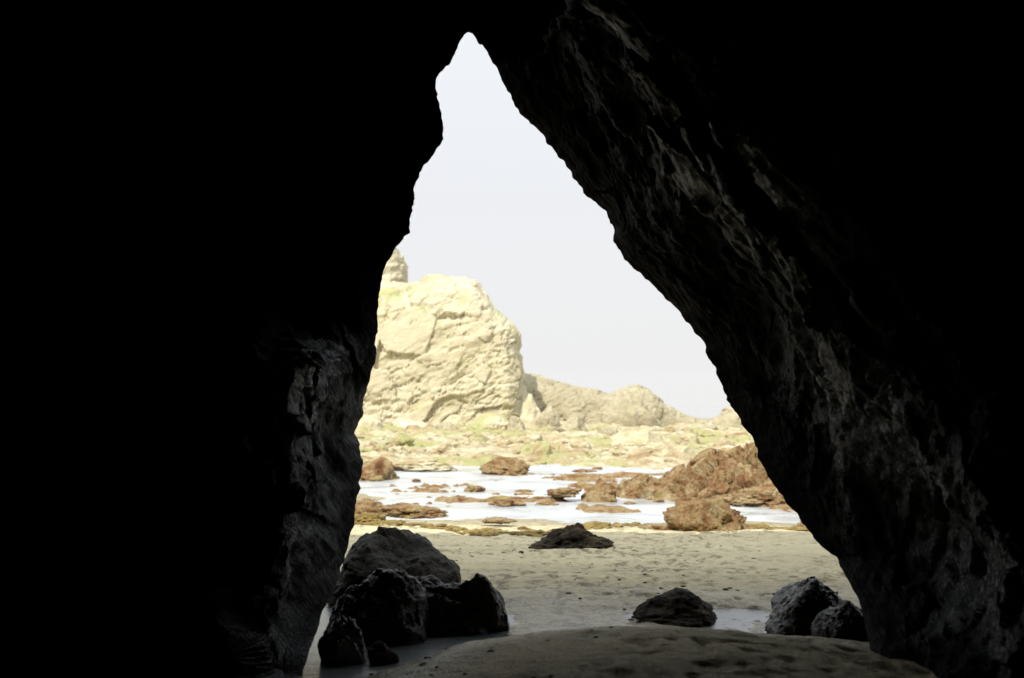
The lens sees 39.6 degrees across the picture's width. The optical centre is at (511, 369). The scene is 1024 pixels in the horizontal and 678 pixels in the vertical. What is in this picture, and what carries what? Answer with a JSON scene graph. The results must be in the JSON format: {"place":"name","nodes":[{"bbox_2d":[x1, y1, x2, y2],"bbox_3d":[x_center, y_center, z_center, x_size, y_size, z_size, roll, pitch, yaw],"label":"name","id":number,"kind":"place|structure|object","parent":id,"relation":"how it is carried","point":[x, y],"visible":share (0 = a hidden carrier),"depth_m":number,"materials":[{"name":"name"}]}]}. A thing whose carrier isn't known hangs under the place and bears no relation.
{"place":"outdoors","nodes":[
{"label":"outdoors","id":0,"kind":"place"},
{"bbox_2d":[0,0,1023,677],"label":"cave","id":1,"kind":"structure","parent":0,"point":[814,208],"depth_m":11.29},
{"bbox_2d":[258,606,770,677],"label":"pool water","id":2,"kind":"structure","parent":0,"point":[314,667],"depth_m":11.59,"materials":[{"name":"grey liquid"}]},
{"bbox_2d":[396,32,715,369],"label":"sky","id":3,"kind":"structure","parent":0,"point":[495,205],"materials":[{"name":"white"}]},
{"bbox_2d":[359,370,800,523],"bbox_3d":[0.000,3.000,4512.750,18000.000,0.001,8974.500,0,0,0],"label":"sea water","id":4,"kind":"structure","parent":0,"point":[698,393],"depth_m":37.84,"materials":[{"name":"white liquid"}]},
{"bbox_2d":[360,519,808,536],"bbox_3d":[1.975,2.876,25.598,14.261,0.337,4.401,0,0,0],"label":"seaweed","id":5,"kind":"object","parent":4,"relation":"on","point":[488,531],"visible":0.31,"depth_m":25.09,"materials":[{"name":"brown plant"}]},
{"bbox_2d":[523,373,708,425],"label":"rocky headland","id":6,"kind":"structure","parent":4,"relation":"on","point":[565,401],"depth_m":70.24,"materials":[{"name":"beige stone"}]},
{"bbox_2d":[325,418,937,677],"bbox_3d":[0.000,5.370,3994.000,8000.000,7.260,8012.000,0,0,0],"label":"sand","id":7,"kind":"structure","parent":0,"point":[532,587],"depth_m":13.49,"materials":[{"name":"beige sand"}]},
{"bbox_2d":[317,615,366,664],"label":"boulder","id":8,"kind":"object","parent":7,"relation":"on","point":[342,643],"visible":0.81,"depth_m":10.90,"materials":[{"name":"grey stone"}]},
{"bbox_2d":[356,414,382,429],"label":"boulder","id":9,"kind":"object","parent":7,"relation":"on","point":[371,422],"visible":0.34,"depth_m":61.49,"materials":[{"name":"stone"}]},
{"bbox_2d":[354,512,385,524],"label":"boulder","id":10,"kind":"object","parent":7,"relation":"on","point":[363,517],"visible":0.59,"depth_m":26.77,"materials":[{"name":"brown stone"}]},
{"bbox_2d":[354,498,390,515],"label":"boulder","id":11,"kind":"object","parent":7,"relation":"on","point":[368,505],"visible":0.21,"depth_m":29.17,"materials":[{"name":"brown stone"}]},
{"bbox_2d":[323,568,429,645],"bbox_3d":[-1.124,2.213,11.900,0.924,1.101,0.739,0,0,0],"label":"boulder","id":12,"kind":"object","parent":7,"relation":"on","point":[388,607],"visible":0.64,"depth_m":11.72,"materials":[{"name":"grey stone"}]},
{"bbox_2d":[360,457,399,480],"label":"boulder","id":13,"kind":"object","parent":7,"relation":"on","point":[380,469],"visible":0.34,"depth_m":38.56,"materials":[{"name":"brown stone"}]},
{"bbox_2d":[368,641,398,665],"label":"boulder","id":14,"kind":"object","parent":7,"relation":"on","point":[380,653],"visible":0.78,"depth_m":10.86,"materials":[{"name":"grey stone"}]},
{"bbox_2d":[328,526,460,607],"bbox_3d":[-1.172,2.284,14.000,1.346,1.457,1.346,0,0,0],"label":"boulder","id":15,"kind":"object","parent":7,"relation":"on","point":[409,552],"visible":0.24,"depth_m":13.81,"materials":[{"name":"grey stone"}]},
{"bbox_2d":[382,247,407,282],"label":"sea stack","id":16,"kind":"object","parent":7,"relation":"on","point":[396,268],"depth_m":83.90,"materials":[{"name":"stone"}]},
{"bbox_2d":[393,419,434,428],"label":"boulder","id":17,"kind":"object","parent":7,"relation":"on","point":[401,423],"visible":0.31,"depth_m":62.52,"materials":[{"name":"stone"}]},
{"bbox_2d":[363,274,526,425],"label":"sea stack","id":18,"kind":"object","parent":7,"relation":"on","point":[448,348],"visible":0.4,"depth_m":64.47,"materials":[{"name":"stone"}]},
{"bbox_2d":[435,422,458,429],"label":"boulder","id":19,"kind":"object","parent":7,"relation":"on","point":[445,425],"visible":0.38,"depth_m":61.61,"materials":[{"name":"beige stone"}]},
{"bbox_2d":[415,575,491,636],"bbox_3d":[-0.777,2.236,12.300,1.576,0.916,0.709,0,0,0],"label":"boulder","id":20,"kind":"object","parent":7,"relation":"on","point":[451,610],"visible":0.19,"depth_m":12.10,"materials":[{"name":"grey stone"}]},
{"bbox_2d":[464,485,485,491],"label":"stone","id":21,"kind":"object","parent":7,"relation":"on","point":[472,488],"visible":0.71,"depth_m":34.90,"materials":[{"name":"brown stone"}]},
{"bbox_2d":[454,573,509,631],"bbox_3d":[-0.366,2.208,12.400,0.724,0.921,0.507,0,0,0],"label":"boulder","id":22,"kind":"object","parent":7,"relation":"on","point":[482,593],"visible":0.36,"depth_m":12.19,"materials":[{"name":"grey stone"}]},
{"bbox_2d":[469,413,508,429],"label":"boulder","id":23,"kind":"object","parent":7,"relation":"on","point":[490,421],"visible":0.43,"depth_m":62.34,"materials":[{"name":"stone"}]},
{"bbox_2d":[482,517,516,523],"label":"stone","id":24,"kind":"object","parent":7,"relation":"on","point":[498,520],"visible":1,"depth_m":26.08,"materials":[{"name":"brown stone"}]},
{"bbox_2d":[493,499,525,506],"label":"stone","id":25,"kind":"object","parent":7,"relation":"on","point":[504,502],"visible":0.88,"depth_m":31.32,"materials":[{"name":"brown stone"}]},
{"bbox_2d":[507,416,524,429],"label":"boulder","id":26,"kind":"object","parent":7,"relation":"on","point":[515,422],"visible":0.49,"depth_m":61.69,"materials":[{"name":"beige stone"}]},
{"bbox_2d":[513,489,532,491],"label":"stone","id":27,"kind":"object","parent":7,"relation":"on","point":[520,490],"visible":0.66,"depth_m":34.97,"materials":[{"name":"brown stone"}]},
{"bbox_2d":[519,393,540,425],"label":"boulder","id":28,"kind":"object","parent":7,"relation":"on","point":[530,413],"visible":0.44,"depth_m":63.67,"materials":[{"name":"stone"}]},
{"bbox_2d":[520,433,542,443],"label":"boulder","id":29,"kind":"object","parent":7,"relation":"on","point":[530,438],"visible":0.54,"depth_m":53.69,"materials":[{"name":"beige stone"}]},
{"bbox_2d":[535,501,558,504],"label":"stone","id":30,"kind":"object","parent":7,"relation":"on","point":[546,503],"visible":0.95,"depth_m":31.56,"materials":[{"name":"brown stone"}]},
{"bbox_2d":[537,405,559,427],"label":"boulder","id":31,"kind":"object","parent":7,"relation":"on","point":[548,416],"visible":0.56,"depth_m":63.09,"materials":[{"name":"beige stone"}]},
{"bbox_2d":[354,420,753,469],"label":"reef","id":32,"kind":"object","parent":7,"relation":"on","point":[466,456],"visible":0.21,"depth_m":51.09},
{"bbox_2d":[373,443,387,451],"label":"boulder","id":33,"kind":"object","parent":32,"relation":"on","point":[379,447],"visible":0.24,"depth_m":48.81,"materials":[{"name":"beige stone"}]},
{"bbox_2d":[390,432,415,446],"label":"boulder","id":34,"kind":"object","parent":32,"relation":"on","point":[400,439],"visible":0.63,"depth_m":52.73,"materials":[{"name":"beige stone"}]},
{"bbox_2d":[391,458,456,471],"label":"boulder","id":35,"kind":"object","parent":32,"relation":"on","point":[420,464],"visible":0.78,"depth_m":42.20,"materials":[{"name":"beige stone"}]},
{"bbox_2d":[437,441,453,452],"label":"boulder","id":36,"kind":"object","parent":32,"relation":"on","point":[444,446],"visible":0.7,"depth_m":49.80,"materials":[{"name":"beige stone"}]},
{"bbox_2d":[468,433,487,441],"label":"boulder","id":37,"kind":"object","parent":32,"relation":"on","point":[479,437],"visible":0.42,"depth_m":53.72,"materials":[{"name":"beige stone"}]},
{"bbox_2d":[479,456,530,475],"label":"boulder","id":38,"kind":"object","parent":32,"relation":"on","point":[507,466],"visible":0.62,"depth_m":40.66,"materials":[{"name":"brown stone"}]},
{"bbox_2d":[355,425,752,464],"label":"rubble","id":39,"kind":"object","parent":32,"relation":"on","point":[636,435],"visible":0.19,"depth_m":52.96,"materials":[{"name":"beige stone"}]},
{"bbox_2d":[571,439,591,449],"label":"boulder","id":40,"kind":"object","parent":32,"relation":"on","point":[581,444],"visible":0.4,"depth_m":50.69,"materials":[{"name":"beige stone"}]},
{"bbox_2d":[707,406,743,427],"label":"rocky headland","id":41,"kind":"structure","parent":32,"relation":"on","point":[728,416],"depth_m":64.84,"materials":[{"name":"beige stone"}]},
{"bbox_2d":[546,426,565,431],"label":"boulder","id":42,"kind":"object","parent":7,"relation":"on","point":[554,428],"visible":0.33,"depth_m":59.56,"materials":[{"name":"beige stone"}]},
{"bbox_2d":[369,540,774,677],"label":"pebbles","id":43,"kind":"object","parent":7,"relation":"on","point":[425,663],"visible":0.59,"depth_m":13.83,"materials":[{"name":"stone"}]},
{"bbox_2d":[528,522,615,548],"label":"boulder","id":44,"kind":"object","parent":7,"relation":"on","point":[578,535],"visible":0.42,"depth_m":20.74,"materials":[{"name":"stone"}]},
{"bbox_2d":[560,413,587,431],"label":"boulder","id":45,"kind":"object","parent":7,"relation":"on","point":[574,422],"visible":0.38,"depth_m":60.83,"materials":[{"name":"beige stone"}]},
{"bbox_2d":[359,471,791,512],"bbox_3d":[3.000,3.435,35.300,22.000,1.114,13.400,0,0,0],"label":"reef","id":46,"kind":"object","parent":7,"relation":"on","point":[580,477],"visible":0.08,"depth_m":34.00},
{"bbox_2d":[381,502,448,518],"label":"boulder","id":47,"kind":"object","parent":46,"relation":"on","point":[407,510],"visible":0.65,"depth_m":28.96,"materials":[{"name":"brown stone"}]},
{"bbox_2d":[546,487,581,497],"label":"boulder","id":48,"kind":"object","parent":46,"relation":"on","point":[564,492],"visible":1,"depth_m":32.26,"materials":[{"name":"brown stone"}]},
{"bbox_2d":[581,477,616,502],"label":"boulder","id":49,"kind":"object","parent":46,"relation":"on","point":[600,491],"visible":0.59,"depth_m":32.34,"materials":[{"name":"brown stone"}]},
{"bbox_2d":[572,469,595,471],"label":"stone","id":50,"kind":"object","parent":7,"relation":"on","point":[582,470],"visible":0.77,"depth_m":41.79,"materials":[{"name":"brown stone"}]},
{"bbox_2d":[597,427,618,434],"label":"boulder","id":51,"kind":"object","parent":7,"relation":"on","point":[614,430],"visible":0.31,"depth_m":58.77,"materials":[{"name":"beige stone"}]},
{"bbox_2d":[600,389,660,426],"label":"boulder","id":52,"kind":"object","parent":7,"relation":"on","point":[625,407],"visible":0.41,"depth_m":65.26,"materials":[{"name":"beige stone"}]},
{"bbox_2d":[638,523,669,529],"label":"boulder","id":53,"kind":"object","parent":7,"relation":"on","point":[653,526],"visible":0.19,"depth_m":25.58,"materials":[{"name":"brown stone"}]},
{"bbox_2d":[649,444,669,452],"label":"boulder","id":54,"kind":"object","parent":7,"relation":"on","point":[658,448],"visible":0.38,"depth_m":48.81,"materials":[{"name":"beige stone"}]},
{"bbox_2d":[631,587,716,627],"bbox_3d":[1.502,2.250,12.750,0.869,0.580,0.869,0,0,0],"label":"boulder","id":55,"kind":"object","parent":7,"relation":"on","point":[681,607],"visible":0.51,"depth_m":12.58,"materials":[{"name":"grey stone"}]},
{"bbox_2d":[675,433,699,445],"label":"boulder","id":56,"kind":"object","parent":7,"relation":"on","point":[686,439],"visible":0.65,"depth_m":53.71,"materials":[{"name":"beige stone"}]},
{"bbox_2d":[616,442,772,499],"bbox_3d":[5.092,2.506,33.988,5.525,1.599,5.250,0,0,0],"label":"reef outcrop","id":57,"kind":"object","parent":7,"relation":"on","point":[708,473],"visible":0.52,"depth_m":33.04,"materials":[{"name":"brown stone"}]},
{"bbox_2d":[676,423,717,430],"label":"boulder","id":58,"kind":"object","parent":7,"relation":"on","point":[692,425],"visible":0.24,"depth_m":61.60,"materials":[{"name":"beige stone"}]},
{"bbox_2d":[662,498,751,531],"bbox_3d":[3.512,2.983,25.063,1.616,1.423,1.565,0,0,-35],"label":"boulder","id":59,"kind":"object","parent":7,"relation":"on","point":[705,515],"visible":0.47,"depth_m":24.74,"materials":[{"name":"brown stone"}]},
{"bbox_2d":[713,437,734,447],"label":"boulder","id":60,"kind":"object","parent":7,"relation":"on","point":[723,441],"visible":0.3,"depth_m":51.76,"materials":[{"name":"beige stone"}]},
{"bbox_2d":[713,484,786,506],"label":"boulder","id":61,"kind":"object","parent":7,"relation":"on","point":[768,495],"visible":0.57,"depth_m":31.30,"materials":[{"name":"brown stone"}]},
{"bbox_2d":[794,522,805,527],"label":"boulder","id":62,"kind":"object","parent":7,"relation":"on","point":[799,524],"visible":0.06,"depth_m":24.95,"materials":[{"name":"brown stone"}]},
{"bbox_2d":[764,576,842,635],"bbox_3d":[2.552,2.183,12.100,0.840,0.845,0.840,0,0,0],"label":"boulder","id":63,"kind":"object","parent":7,"relation":"on","point":[797,607],"visible":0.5,"depth_m":11.87,"materials":[{"name":"grey stone"}]},
{"bbox_2d":[810,600,868,641],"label":"boulder","id":64,"kind":"object","parent":7,"relation":"on","point":[844,619],"visible":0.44,"depth_m":11.32,"materials":[{"name":"grey stone"}]}
]}

